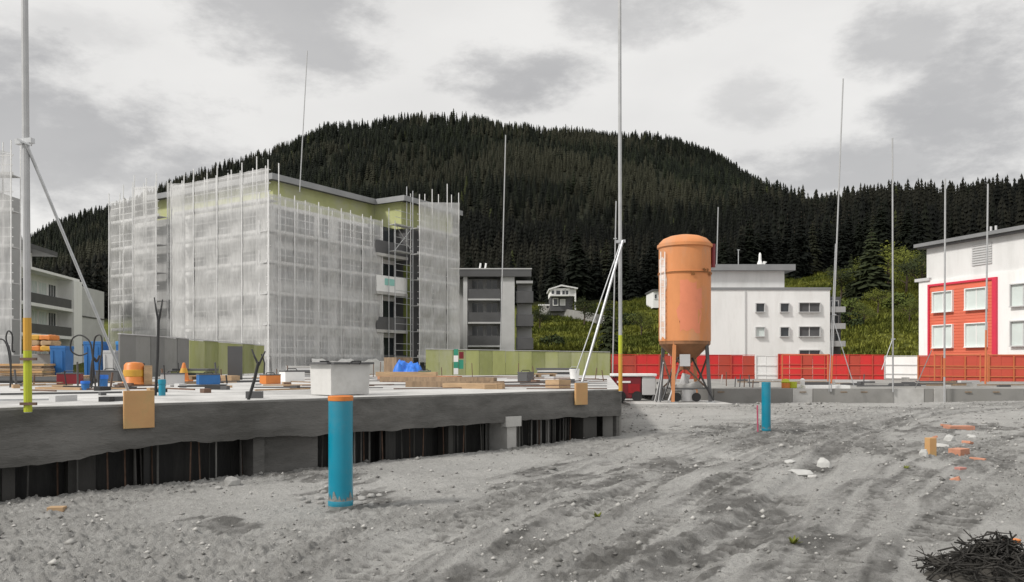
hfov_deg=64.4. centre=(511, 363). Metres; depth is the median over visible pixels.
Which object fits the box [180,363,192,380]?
traffic cone
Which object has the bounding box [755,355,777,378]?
site hoarding
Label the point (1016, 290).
window
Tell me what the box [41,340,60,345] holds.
sack
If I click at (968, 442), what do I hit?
wood splinter
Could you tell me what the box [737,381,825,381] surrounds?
scaffold board
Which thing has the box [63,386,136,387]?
loose board
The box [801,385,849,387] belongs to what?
insulation slab
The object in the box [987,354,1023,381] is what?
tube barrier
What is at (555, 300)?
window
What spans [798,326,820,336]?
window
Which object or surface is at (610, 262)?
spruce tree
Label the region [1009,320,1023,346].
window
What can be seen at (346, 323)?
window
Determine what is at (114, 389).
loose board
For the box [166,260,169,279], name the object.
window
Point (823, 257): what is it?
spruce tree
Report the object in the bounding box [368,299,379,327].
loggia door
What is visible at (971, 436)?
rubble lump
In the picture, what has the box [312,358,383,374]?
plastic sheet
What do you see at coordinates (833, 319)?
profile pole
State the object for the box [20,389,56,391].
loose board
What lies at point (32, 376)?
sheet
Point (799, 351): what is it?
window
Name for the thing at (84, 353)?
cable loop
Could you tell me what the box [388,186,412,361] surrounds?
scaffold tower
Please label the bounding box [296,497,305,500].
rock
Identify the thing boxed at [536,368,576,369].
formwork sheet
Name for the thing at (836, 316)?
window
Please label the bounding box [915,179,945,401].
profile pole
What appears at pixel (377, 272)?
loggia door
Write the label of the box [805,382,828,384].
offcut
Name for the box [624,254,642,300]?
spruce tree
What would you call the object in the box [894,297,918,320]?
leafy tree
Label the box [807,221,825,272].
spruce tree
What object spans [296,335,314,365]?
window
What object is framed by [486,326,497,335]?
window
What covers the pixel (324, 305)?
window
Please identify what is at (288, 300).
window
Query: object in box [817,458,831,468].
rubble lump
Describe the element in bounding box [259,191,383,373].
scaffolding
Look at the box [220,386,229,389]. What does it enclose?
offcut
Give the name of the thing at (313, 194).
apartment building
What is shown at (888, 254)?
leafy tree
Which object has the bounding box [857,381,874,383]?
offcut
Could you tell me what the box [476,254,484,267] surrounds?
spruce tree
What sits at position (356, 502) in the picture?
rock
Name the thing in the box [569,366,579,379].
bucket
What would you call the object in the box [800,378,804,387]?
canister
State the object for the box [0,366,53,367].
formwork sheet
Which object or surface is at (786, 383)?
paint drum
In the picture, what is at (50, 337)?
sack
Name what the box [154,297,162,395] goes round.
forked post
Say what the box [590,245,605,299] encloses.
spruce tree
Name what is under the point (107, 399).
offcut
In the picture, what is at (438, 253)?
scaffolding
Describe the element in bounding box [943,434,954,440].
rubble lump
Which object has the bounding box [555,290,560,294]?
window
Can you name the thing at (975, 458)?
wood splinter
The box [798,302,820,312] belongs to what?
window
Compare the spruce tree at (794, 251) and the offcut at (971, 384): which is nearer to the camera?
the offcut at (971, 384)
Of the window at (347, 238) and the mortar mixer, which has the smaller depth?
the mortar mixer
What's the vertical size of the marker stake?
0.540 m
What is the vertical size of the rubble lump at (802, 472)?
0.122 m
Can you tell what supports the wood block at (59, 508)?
on the ground at (392, 551)
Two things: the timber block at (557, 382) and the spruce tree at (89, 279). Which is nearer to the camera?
the timber block at (557, 382)
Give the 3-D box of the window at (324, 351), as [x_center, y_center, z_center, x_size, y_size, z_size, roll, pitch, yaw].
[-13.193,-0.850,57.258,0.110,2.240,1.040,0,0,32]
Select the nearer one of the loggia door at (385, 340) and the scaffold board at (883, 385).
the scaffold board at (883, 385)
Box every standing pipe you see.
[328,395,352,510]
[761,382,770,431]
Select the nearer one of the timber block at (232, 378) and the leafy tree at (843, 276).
the timber block at (232, 378)
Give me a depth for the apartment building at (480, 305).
80.02 m
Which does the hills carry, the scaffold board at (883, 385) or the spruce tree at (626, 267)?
the spruce tree at (626, 267)
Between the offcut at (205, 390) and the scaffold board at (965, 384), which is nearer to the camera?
the offcut at (205, 390)
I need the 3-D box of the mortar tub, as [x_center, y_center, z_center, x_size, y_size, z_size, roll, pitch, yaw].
[-2.632,0.212,12.450,0.862,0.516,0.865,0,0,43]
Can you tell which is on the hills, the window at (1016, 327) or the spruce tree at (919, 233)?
the spruce tree at (919, 233)
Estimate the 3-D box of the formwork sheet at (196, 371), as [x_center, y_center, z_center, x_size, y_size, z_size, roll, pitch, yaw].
[-10.711,0.280,27.387,1.300,0.070,0.700,0,0,13]
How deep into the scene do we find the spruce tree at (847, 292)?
121.81 m
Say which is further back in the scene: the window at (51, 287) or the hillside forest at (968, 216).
the hillside forest at (968, 216)
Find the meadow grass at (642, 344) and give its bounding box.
[532,259,926,376]
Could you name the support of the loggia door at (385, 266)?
in the apartment building at (313, 194)
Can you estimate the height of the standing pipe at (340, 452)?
1.282 m
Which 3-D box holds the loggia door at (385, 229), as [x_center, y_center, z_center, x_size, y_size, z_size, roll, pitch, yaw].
[-9.607,-9.450,63.031,0.045,2.200,1.300,0,0,32]
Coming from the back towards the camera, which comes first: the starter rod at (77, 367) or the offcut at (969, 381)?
the offcut at (969, 381)
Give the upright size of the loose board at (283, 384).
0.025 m
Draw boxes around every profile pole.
[14,0,129,412]
[299,51,307,191]
[500,135,505,350]
[575,0,625,391]
[612,201,616,372]
[716,207,718,263]
[828,78,854,391]
[881,138,894,391]
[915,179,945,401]
[984,184,988,383]
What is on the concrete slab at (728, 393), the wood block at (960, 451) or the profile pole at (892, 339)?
the profile pole at (892, 339)
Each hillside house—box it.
[547,285,577,311]
[645,289,658,308]
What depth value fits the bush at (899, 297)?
107.14 m
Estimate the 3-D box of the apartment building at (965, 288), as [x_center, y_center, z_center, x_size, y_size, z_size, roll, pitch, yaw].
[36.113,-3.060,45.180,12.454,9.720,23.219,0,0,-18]
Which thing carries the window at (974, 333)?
in the apartment building at (965, 288)
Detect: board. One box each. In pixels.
[0,378,96,382]
[0,391,121,394]
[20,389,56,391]
[22,382,62,382]
[22,384,72,385]
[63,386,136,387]
[87,388,146,389]
[114,384,157,386]
[123,390,154,428]
[166,388,194,389]
[170,384,226,386]
[228,346,242,379]
[254,387,310,387]
[255,388,309,390]
[263,384,310,385]
[394,387,461,388]
[574,383,587,404]
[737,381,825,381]
[849,383,951,383]
[849,384,926,384]
[857,385,920,386]
[926,384,1023,385]
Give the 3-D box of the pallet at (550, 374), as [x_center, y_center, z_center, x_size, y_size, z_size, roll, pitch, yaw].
[0.924,0.408,28.444,1.200,0.123,0.820,0,0,-6]
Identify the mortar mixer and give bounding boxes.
[665,373,702,401]
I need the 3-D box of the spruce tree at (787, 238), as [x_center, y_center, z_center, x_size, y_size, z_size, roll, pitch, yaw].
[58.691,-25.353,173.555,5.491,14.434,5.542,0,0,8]
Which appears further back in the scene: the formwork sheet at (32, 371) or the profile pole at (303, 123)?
the profile pole at (303, 123)
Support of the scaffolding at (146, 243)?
on the ground at (392, 551)
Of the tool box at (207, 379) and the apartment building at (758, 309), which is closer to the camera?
the tool box at (207, 379)
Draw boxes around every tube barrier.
[782,354,828,380]
[934,354,980,381]
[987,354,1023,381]
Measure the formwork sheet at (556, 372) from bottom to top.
0.070 m
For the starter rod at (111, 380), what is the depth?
16.06 m
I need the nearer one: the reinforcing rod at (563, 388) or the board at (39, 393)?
the board at (39, 393)
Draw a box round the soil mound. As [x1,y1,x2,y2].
[923,559,1023,581]
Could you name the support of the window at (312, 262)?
in the apartment building at (313, 194)
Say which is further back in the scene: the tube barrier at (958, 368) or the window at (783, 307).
the window at (783, 307)
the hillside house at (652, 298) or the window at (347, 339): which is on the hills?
the hillside house at (652, 298)
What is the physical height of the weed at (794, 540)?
0.074 m
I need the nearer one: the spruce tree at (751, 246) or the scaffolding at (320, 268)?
the scaffolding at (320, 268)
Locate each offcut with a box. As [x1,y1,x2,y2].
[49,395,76,401]
[94,386,110,390]
[98,396,114,401]
[115,396,122,400]
[174,383,185,387]
[200,388,210,392]
[205,385,225,389]
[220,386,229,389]
[246,391,262,397]
[483,384,501,388]
[544,376,555,379]
[759,382,780,386]
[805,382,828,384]
[835,380,869,382]
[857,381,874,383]
[864,383,887,384]
[901,377,909,380]
[957,380,979,383]
[966,383,976,386]
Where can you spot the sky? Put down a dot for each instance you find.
(120, 90)
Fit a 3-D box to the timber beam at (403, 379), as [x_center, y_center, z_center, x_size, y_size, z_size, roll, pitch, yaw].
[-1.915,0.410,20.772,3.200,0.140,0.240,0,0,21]
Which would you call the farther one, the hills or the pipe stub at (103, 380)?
the hills
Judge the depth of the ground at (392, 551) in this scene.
8.16 m
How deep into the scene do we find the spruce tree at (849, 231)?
165.94 m
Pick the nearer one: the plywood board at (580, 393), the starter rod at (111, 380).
the plywood board at (580, 393)
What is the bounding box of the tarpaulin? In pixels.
[393,359,421,371]
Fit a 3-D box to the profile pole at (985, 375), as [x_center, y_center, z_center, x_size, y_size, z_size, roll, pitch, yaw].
[21.898,-3.668,37.500,0.193,9.259,0.089,0,0,0]
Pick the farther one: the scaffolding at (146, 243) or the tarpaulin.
the scaffolding at (146, 243)
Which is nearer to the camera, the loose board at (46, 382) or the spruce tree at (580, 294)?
the loose board at (46, 382)
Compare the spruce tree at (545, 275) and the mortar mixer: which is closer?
the mortar mixer
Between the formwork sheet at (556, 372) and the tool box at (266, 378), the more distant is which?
the formwork sheet at (556, 372)
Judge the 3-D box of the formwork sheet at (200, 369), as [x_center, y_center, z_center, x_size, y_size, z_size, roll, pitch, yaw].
[-10.674,0.200,27.422,1.300,0.070,0.700,0,0,11]
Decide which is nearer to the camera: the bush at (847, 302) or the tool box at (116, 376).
the tool box at (116, 376)
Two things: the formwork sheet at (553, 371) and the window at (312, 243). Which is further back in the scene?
the window at (312, 243)
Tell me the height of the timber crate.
0.700 m
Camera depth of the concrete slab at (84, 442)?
11.08 m
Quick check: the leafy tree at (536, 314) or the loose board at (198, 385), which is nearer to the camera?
the loose board at (198, 385)
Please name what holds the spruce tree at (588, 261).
on the hills
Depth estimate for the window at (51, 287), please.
81.21 m
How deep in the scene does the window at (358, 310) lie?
60.40 m
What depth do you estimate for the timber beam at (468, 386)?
15.56 m
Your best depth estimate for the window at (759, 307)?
61.99 m
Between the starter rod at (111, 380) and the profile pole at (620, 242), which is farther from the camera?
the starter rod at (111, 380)
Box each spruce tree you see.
[69,257,79,278]
[80,259,95,289]
[91,262,110,317]
[464,249,474,267]
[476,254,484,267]
[489,257,496,267]
[497,255,503,267]
[509,256,515,293]
[515,252,524,305]
[530,258,540,301]
[539,255,550,301]
[541,247,565,303]
[557,253,564,284]
[561,223,592,298]
[576,250,596,300]
[576,257,592,300]
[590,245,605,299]
[596,293,617,354]
[601,239,611,291]
[602,236,617,296]
[610,243,632,300]
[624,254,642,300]
[638,247,652,297]
[642,231,658,289]
[713,239,718,263]
[715,235,731,263]
[728,242,736,263]
[733,228,749,263]
[737,217,762,263]
[753,230,767,263]
[761,216,779,263]
[773,226,786,263]
[779,211,792,263]
[784,225,804,279]
[786,210,816,276]
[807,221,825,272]
[813,222,829,268]
[821,217,834,266]
[829,218,853,270]
[842,254,854,298]
[844,208,854,265]
[846,229,897,301]
[849,217,866,263]
[861,210,872,241]
[865,213,875,254]
[867,199,896,259]
[886,210,897,246]
[891,210,903,252]
[896,203,916,256]
[907,207,927,259]
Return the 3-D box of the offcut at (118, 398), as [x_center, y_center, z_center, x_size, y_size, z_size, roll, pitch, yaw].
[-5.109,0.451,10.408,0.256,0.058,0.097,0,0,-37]
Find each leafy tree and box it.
[532,303,550,327]
[569,296,596,325]
[626,310,654,335]
[823,265,855,300]
[840,256,874,287]
[852,301,878,319]
[862,287,891,313]
[877,240,915,290]
[889,249,926,292]
[894,248,926,278]
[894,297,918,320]
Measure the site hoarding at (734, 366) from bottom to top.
1.582 m
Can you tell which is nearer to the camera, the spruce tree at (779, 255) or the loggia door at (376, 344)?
the loggia door at (376, 344)
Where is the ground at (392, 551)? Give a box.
[0,395,1023,581]
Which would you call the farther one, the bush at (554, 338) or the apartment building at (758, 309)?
the bush at (554, 338)
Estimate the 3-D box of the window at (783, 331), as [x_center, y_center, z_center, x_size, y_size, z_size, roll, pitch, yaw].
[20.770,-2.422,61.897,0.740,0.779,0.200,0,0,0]
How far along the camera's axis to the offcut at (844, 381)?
37.56 m
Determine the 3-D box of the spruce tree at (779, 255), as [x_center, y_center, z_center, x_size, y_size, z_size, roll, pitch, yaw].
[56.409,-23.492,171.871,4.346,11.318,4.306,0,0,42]
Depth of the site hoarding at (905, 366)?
47.66 m
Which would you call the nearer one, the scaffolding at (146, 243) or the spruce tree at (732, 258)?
the scaffolding at (146, 243)
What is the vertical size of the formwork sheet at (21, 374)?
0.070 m
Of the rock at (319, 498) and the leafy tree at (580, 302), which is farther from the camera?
the leafy tree at (580, 302)
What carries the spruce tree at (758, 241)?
on the hills
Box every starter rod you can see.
[14,369,16,384]
[76,362,78,385]
[110,372,113,385]
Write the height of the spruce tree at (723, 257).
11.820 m
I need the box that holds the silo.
[654,234,715,402]
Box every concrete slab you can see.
[0,375,621,501]
[653,377,1023,402]
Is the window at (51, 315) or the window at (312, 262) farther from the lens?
the window at (51, 315)
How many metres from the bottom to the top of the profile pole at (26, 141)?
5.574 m
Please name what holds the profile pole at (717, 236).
on the hills
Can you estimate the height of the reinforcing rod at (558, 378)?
0.018 m
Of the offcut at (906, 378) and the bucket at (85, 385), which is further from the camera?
the offcut at (906, 378)
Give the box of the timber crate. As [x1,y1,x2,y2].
[384,357,411,371]
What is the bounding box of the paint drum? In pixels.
[781,379,796,387]
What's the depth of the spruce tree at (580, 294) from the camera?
160.78 m
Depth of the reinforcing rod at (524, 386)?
16.43 m
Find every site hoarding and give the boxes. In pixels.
[118,333,189,376]
[189,339,264,373]
[426,349,609,375]
[611,354,754,378]
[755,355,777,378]
[778,354,883,379]
[884,356,916,378]
[917,355,1023,380]
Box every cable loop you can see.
[0,338,12,383]
[5,330,14,387]
[70,334,95,385]
[89,355,99,385]
[91,334,102,387]
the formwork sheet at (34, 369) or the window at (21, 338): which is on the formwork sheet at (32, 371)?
the formwork sheet at (34, 369)
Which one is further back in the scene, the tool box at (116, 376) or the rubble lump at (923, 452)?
the tool box at (116, 376)
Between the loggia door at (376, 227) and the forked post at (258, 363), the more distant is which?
the loggia door at (376, 227)
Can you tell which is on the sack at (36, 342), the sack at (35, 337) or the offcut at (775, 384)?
the sack at (35, 337)
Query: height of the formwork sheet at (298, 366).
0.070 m
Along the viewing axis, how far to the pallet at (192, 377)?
23.77 m
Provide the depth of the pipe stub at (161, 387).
12.15 m
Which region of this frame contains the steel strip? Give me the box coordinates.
[0,398,48,400]
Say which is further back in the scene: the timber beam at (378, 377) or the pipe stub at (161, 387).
the timber beam at (378, 377)
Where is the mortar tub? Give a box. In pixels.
[305,361,373,394]
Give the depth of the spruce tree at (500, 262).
157.25 m
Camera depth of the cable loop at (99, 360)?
15.45 m
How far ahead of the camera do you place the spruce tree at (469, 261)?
159.57 m
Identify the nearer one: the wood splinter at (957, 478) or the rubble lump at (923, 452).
the wood splinter at (957, 478)
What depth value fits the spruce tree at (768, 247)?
166.17 m
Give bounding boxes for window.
[21,338,22,353]
[31,279,36,292]
[31,309,36,323]
[38,281,46,294]
[38,310,46,324]
[48,283,55,296]
[48,312,55,325]
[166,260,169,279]
[166,299,169,319]
[275,208,293,244]
[275,247,293,282]
[275,290,293,322]
[275,334,293,367]
[296,212,314,247]
[296,251,314,284]
[296,292,314,324]
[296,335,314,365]
[319,217,330,250]
[319,254,330,286]
[319,295,329,324]
[319,336,329,360]
[337,221,352,253]
[337,257,352,289]
[337,297,352,326]
[337,336,352,360]
[355,224,369,256]
[355,260,369,290]
[355,298,367,326]
[355,337,368,361]
[471,280,483,288]
[471,303,483,311]
[471,326,483,335]
[486,280,497,288]
[486,303,497,311]
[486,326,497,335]
[553,298,557,305]
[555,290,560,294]
[560,299,564,305]
[755,303,764,312]
[755,327,765,336]
[779,303,789,312]
[779,327,789,336]
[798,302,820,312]
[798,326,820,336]
[798,350,820,353]
[830,300,838,306]
[830,315,838,322]
[830,333,838,340]
[931,290,953,312]
[932,324,953,347]
[963,286,987,310]
[963,322,987,347]
[1009,283,1023,306]
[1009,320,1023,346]
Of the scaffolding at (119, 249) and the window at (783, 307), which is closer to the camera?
the scaffolding at (119, 249)
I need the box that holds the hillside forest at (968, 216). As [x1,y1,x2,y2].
[32,176,1023,315]
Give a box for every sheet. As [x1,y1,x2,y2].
[0,364,55,365]
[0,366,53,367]
[0,368,54,370]
[0,371,54,372]
[0,373,54,375]
[0,376,55,377]
[171,371,214,372]
[172,368,218,370]
[188,373,218,374]
[286,366,309,367]
[286,368,309,369]
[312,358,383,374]
[535,374,569,375]
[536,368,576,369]
[537,370,569,371]
[537,372,569,373]
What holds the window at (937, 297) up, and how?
in the apartment building at (965, 288)
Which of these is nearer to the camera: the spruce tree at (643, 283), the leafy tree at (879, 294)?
the leafy tree at (879, 294)
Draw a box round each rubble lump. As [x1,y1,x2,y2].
[784,459,795,463]
[787,469,812,476]
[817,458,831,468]
[919,449,928,457]
[937,443,949,446]
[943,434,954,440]
[966,434,976,437]
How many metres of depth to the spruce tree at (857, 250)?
161.89 m
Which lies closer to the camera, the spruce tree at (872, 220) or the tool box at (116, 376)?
the tool box at (116, 376)
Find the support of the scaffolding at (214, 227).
on the ground at (392, 551)
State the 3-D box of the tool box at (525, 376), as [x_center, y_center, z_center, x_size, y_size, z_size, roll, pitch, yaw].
[0.360,0.322,21.333,0.285,0.316,0.525,0,0,21]
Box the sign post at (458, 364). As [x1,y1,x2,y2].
[454,349,463,373]
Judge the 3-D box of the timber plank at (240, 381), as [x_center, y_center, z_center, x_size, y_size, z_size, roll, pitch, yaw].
[-7.201,0.455,20.267,0.100,0.050,2.546,0,0,33]
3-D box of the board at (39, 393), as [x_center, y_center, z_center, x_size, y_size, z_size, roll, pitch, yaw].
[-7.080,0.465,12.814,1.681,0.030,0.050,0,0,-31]
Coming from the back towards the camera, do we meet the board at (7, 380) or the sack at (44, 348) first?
the sack at (44, 348)
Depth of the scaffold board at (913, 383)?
36.55 m
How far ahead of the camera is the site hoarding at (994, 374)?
44.16 m
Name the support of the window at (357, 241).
in the apartment building at (313, 194)
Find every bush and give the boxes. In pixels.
[539,334,564,345]
[616,312,642,325]
[841,298,865,312]
[841,311,864,327]
[879,291,916,308]
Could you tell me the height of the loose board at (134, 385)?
0.025 m
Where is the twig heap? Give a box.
[908,529,1023,581]
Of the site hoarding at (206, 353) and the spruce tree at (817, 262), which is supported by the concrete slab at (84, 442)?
the site hoarding at (206, 353)
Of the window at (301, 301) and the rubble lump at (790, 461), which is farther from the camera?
the window at (301, 301)
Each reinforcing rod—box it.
[438,375,516,376]
[466,385,569,385]
[497,377,598,378]
[504,381,575,382]
[505,384,539,384]
[505,386,544,386]
[506,380,586,381]
[526,388,606,388]
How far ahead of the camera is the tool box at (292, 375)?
21.19 m
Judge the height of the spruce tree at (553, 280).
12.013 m
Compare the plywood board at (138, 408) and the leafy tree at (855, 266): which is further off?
the leafy tree at (855, 266)
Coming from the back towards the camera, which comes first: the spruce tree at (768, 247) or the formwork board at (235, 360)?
the spruce tree at (768, 247)
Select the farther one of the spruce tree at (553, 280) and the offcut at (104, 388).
the spruce tree at (553, 280)
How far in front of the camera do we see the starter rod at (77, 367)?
17.66 m
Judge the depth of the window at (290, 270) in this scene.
54.24 m
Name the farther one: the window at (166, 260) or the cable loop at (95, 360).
the window at (166, 260)
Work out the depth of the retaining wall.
132.51 m
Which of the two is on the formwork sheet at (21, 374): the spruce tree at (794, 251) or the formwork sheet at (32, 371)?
the formwork sheet at (32, 371)
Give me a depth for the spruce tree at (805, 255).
156.77 m
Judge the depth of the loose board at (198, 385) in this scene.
17.25 m
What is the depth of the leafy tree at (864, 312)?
95.88 m
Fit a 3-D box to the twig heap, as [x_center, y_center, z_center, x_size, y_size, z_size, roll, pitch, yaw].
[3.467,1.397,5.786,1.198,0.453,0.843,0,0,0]
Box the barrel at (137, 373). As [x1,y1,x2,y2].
[122,362,151,384]
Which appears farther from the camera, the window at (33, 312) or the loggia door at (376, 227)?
the window at (33, 312)
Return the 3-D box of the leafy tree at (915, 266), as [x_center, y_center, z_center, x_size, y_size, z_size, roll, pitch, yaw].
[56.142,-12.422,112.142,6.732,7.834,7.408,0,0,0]
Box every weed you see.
[591,511,600,517]
[788,535,800,543]
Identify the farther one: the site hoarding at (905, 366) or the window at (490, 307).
the window at (490, 307)
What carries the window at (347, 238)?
in the apartment building at (313, 194)
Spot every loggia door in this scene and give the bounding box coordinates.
[368,224,379,252]
[368,262,379,290]
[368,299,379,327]
[368,337,379,359]
[383,227,393,242]
[383,264,393,276]
[383,301,393,317]
[383,338,393,354]
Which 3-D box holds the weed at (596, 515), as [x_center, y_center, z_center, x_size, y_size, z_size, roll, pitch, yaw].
[0.829,1.494,8.021,0.087,0.076,0.129,0,0,24]
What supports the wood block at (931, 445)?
on the ground at (392, 551)
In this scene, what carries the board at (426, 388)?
on the concrete slab at (84, 442)
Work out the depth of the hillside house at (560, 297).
135.44 m
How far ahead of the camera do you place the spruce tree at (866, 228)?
173.89 m
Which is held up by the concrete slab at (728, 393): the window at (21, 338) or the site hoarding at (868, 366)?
the site hoarding at (868, 366)
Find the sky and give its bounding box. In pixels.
[0,0,1023,237]
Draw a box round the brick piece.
[954,467,966,469]
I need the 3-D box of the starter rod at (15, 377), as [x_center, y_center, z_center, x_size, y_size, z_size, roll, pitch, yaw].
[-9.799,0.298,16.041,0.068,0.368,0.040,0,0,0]
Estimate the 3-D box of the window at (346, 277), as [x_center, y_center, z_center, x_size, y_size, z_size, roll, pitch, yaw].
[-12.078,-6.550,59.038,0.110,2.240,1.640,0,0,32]
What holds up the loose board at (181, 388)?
on the concrete slab at (84, 442)
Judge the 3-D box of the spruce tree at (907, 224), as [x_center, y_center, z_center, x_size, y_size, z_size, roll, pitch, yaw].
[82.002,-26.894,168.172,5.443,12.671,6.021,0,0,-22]
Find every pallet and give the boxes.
[189,375,237,379]
[534,373,555,376]
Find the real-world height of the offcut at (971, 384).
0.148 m
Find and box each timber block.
[221,376,239,380]
[545,379,570,387]
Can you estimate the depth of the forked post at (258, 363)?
10.80 m
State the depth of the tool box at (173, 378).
18.62 m
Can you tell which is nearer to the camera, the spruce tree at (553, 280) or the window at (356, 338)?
the window at (356, 338)
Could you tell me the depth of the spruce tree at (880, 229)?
156.46 m
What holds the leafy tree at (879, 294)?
on the hills
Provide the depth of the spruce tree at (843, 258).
160.40 m
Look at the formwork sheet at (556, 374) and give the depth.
30.36 m
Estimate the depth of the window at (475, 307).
81.48 m
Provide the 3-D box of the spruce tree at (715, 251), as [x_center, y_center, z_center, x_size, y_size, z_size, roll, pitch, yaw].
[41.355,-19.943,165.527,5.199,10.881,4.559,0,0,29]
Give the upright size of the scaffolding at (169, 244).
15.211 m
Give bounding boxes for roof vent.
[757,253,765,263]
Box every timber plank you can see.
[35,387,81,389]
[191,380,259,382]
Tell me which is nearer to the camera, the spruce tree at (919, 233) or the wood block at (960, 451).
the wood block at (960, 451)
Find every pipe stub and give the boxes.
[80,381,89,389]
[100,375,107,385]
[158,379,165,395]
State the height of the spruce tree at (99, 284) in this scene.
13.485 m
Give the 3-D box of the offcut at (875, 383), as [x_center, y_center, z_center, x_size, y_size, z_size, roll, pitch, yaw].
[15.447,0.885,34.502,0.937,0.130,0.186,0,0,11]
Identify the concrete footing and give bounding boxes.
[622,400,732,406]
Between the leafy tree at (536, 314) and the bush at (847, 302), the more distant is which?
the leafy tree at (536, 314)
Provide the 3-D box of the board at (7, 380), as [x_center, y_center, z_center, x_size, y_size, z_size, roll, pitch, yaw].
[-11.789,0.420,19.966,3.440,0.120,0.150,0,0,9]
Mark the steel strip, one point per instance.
(19, 399)
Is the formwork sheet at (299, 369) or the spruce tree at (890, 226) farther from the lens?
the spruce tree at (890, 226)
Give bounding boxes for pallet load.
[21,354,49,363]
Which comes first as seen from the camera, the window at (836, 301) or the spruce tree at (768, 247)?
the window at (836, 301)
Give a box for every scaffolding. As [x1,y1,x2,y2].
[0,140,20,368]
[108,175,134,349]
[132,173,167,335]
[168,181,182,336]
[170,156,278,374]
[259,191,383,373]
[410,184,459,365]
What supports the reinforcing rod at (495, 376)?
on the concrete slab at (84, 442)
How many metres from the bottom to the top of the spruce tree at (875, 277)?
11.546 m
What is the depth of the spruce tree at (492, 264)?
157.47 m
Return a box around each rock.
[224,476,240,485]
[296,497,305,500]
[314,496,323,499]
[353,500,362,504]
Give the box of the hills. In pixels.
[44,125,918,374]
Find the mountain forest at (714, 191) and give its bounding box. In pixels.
[21,108,1023,270]
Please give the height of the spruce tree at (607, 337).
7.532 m
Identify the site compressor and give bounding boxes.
[610,373,656,400]
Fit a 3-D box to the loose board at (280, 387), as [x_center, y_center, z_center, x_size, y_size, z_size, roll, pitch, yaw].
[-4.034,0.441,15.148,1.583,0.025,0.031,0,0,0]
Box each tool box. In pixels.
[56,371,83,383]
[95,368,122,380]
[160,371,184,384]
[196,372,220,384]
[259,372,280,383]
[279,368,304,381]
[517,370,533,380]
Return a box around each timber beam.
[376,372,437,375]
[377,376,461,378]
[380,377,496,381]
[405,381,503,386]
[443,383,504,388]
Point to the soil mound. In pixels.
(958, 578)
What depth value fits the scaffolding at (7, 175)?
44.92 m
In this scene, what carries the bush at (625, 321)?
on the hills
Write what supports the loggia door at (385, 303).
in the apartment building at (313, 194)
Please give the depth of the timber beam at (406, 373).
21.69 m
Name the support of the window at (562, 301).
in the hillside house at (560, 297)
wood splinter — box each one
[949,476,960,480]
[961,440,973,443]
[969,457,985,459]
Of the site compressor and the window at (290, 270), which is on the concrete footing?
the site compressor
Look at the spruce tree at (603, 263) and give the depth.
174.87 m
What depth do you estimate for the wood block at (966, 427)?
18.32 m
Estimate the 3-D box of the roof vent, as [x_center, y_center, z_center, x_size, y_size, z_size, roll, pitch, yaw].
[19.650,-8.179,64.000,0.800,1.110,0.560,0,0,0]
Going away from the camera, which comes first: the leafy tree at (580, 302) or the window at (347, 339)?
the window at (347, 339)
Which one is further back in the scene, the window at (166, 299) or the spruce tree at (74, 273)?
the spruce tree at (74, 273)
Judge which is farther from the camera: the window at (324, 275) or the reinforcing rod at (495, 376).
the window at (324, 275)
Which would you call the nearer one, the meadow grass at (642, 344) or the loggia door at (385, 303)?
the loggia door at (385, 303)
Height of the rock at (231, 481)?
0.188 m
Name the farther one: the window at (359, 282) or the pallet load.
the window at (359, 282)
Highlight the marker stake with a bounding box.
[757,405,758,431]
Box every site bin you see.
[50,346,73,374]
[83,341,108,376]
[103,350,117,369]
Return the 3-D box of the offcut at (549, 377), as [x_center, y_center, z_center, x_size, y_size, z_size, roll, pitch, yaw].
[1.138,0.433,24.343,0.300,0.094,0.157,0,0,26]
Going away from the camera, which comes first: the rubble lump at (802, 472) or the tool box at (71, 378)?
the rubble lump at (802, 472)
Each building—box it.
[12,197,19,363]
[21,240,103,364]
[133,173,462,373]
[453,268,532,362]
[700,264,845,376]
[914,225,1023,356]
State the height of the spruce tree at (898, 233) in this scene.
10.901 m
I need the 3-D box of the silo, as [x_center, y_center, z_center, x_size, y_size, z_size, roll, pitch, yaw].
[6.181,-1.646,29.400,2.245,6.042,1.970,0,0,0]
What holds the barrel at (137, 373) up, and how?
on the concrete slab at (84, 442)
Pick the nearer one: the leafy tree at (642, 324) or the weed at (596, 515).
the weed at (596, 515)
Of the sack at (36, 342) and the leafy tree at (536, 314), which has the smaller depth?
the sack at (36, 342)
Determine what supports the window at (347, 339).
in the apartment building at (313, 194)
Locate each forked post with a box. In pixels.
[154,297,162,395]
[247,349,265,399]
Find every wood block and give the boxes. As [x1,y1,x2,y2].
[47,506,66,511]
[925,437,936,455]
[943,425,974,429]
[948,447,969,455]
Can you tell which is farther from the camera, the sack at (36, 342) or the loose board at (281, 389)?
the sack at (36, 342)
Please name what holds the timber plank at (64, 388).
on the concrete slab at (84, 442)
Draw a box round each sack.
[32,334,38,339]
[32,340,41,345]
[32,345,42,351]
[39,335,59,340]
[40,346,49,350]
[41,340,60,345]
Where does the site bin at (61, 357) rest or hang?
on the concrete slab at (84, 442)
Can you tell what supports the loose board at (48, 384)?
on the concrete slab at (84, 442)
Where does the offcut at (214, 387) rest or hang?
on the concrete slab at (84, 442)
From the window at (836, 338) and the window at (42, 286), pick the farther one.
the window at (42, 286)
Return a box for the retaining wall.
[539,306,604,323]
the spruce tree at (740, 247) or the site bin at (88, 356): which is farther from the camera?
the spruce tree at (740, 247)

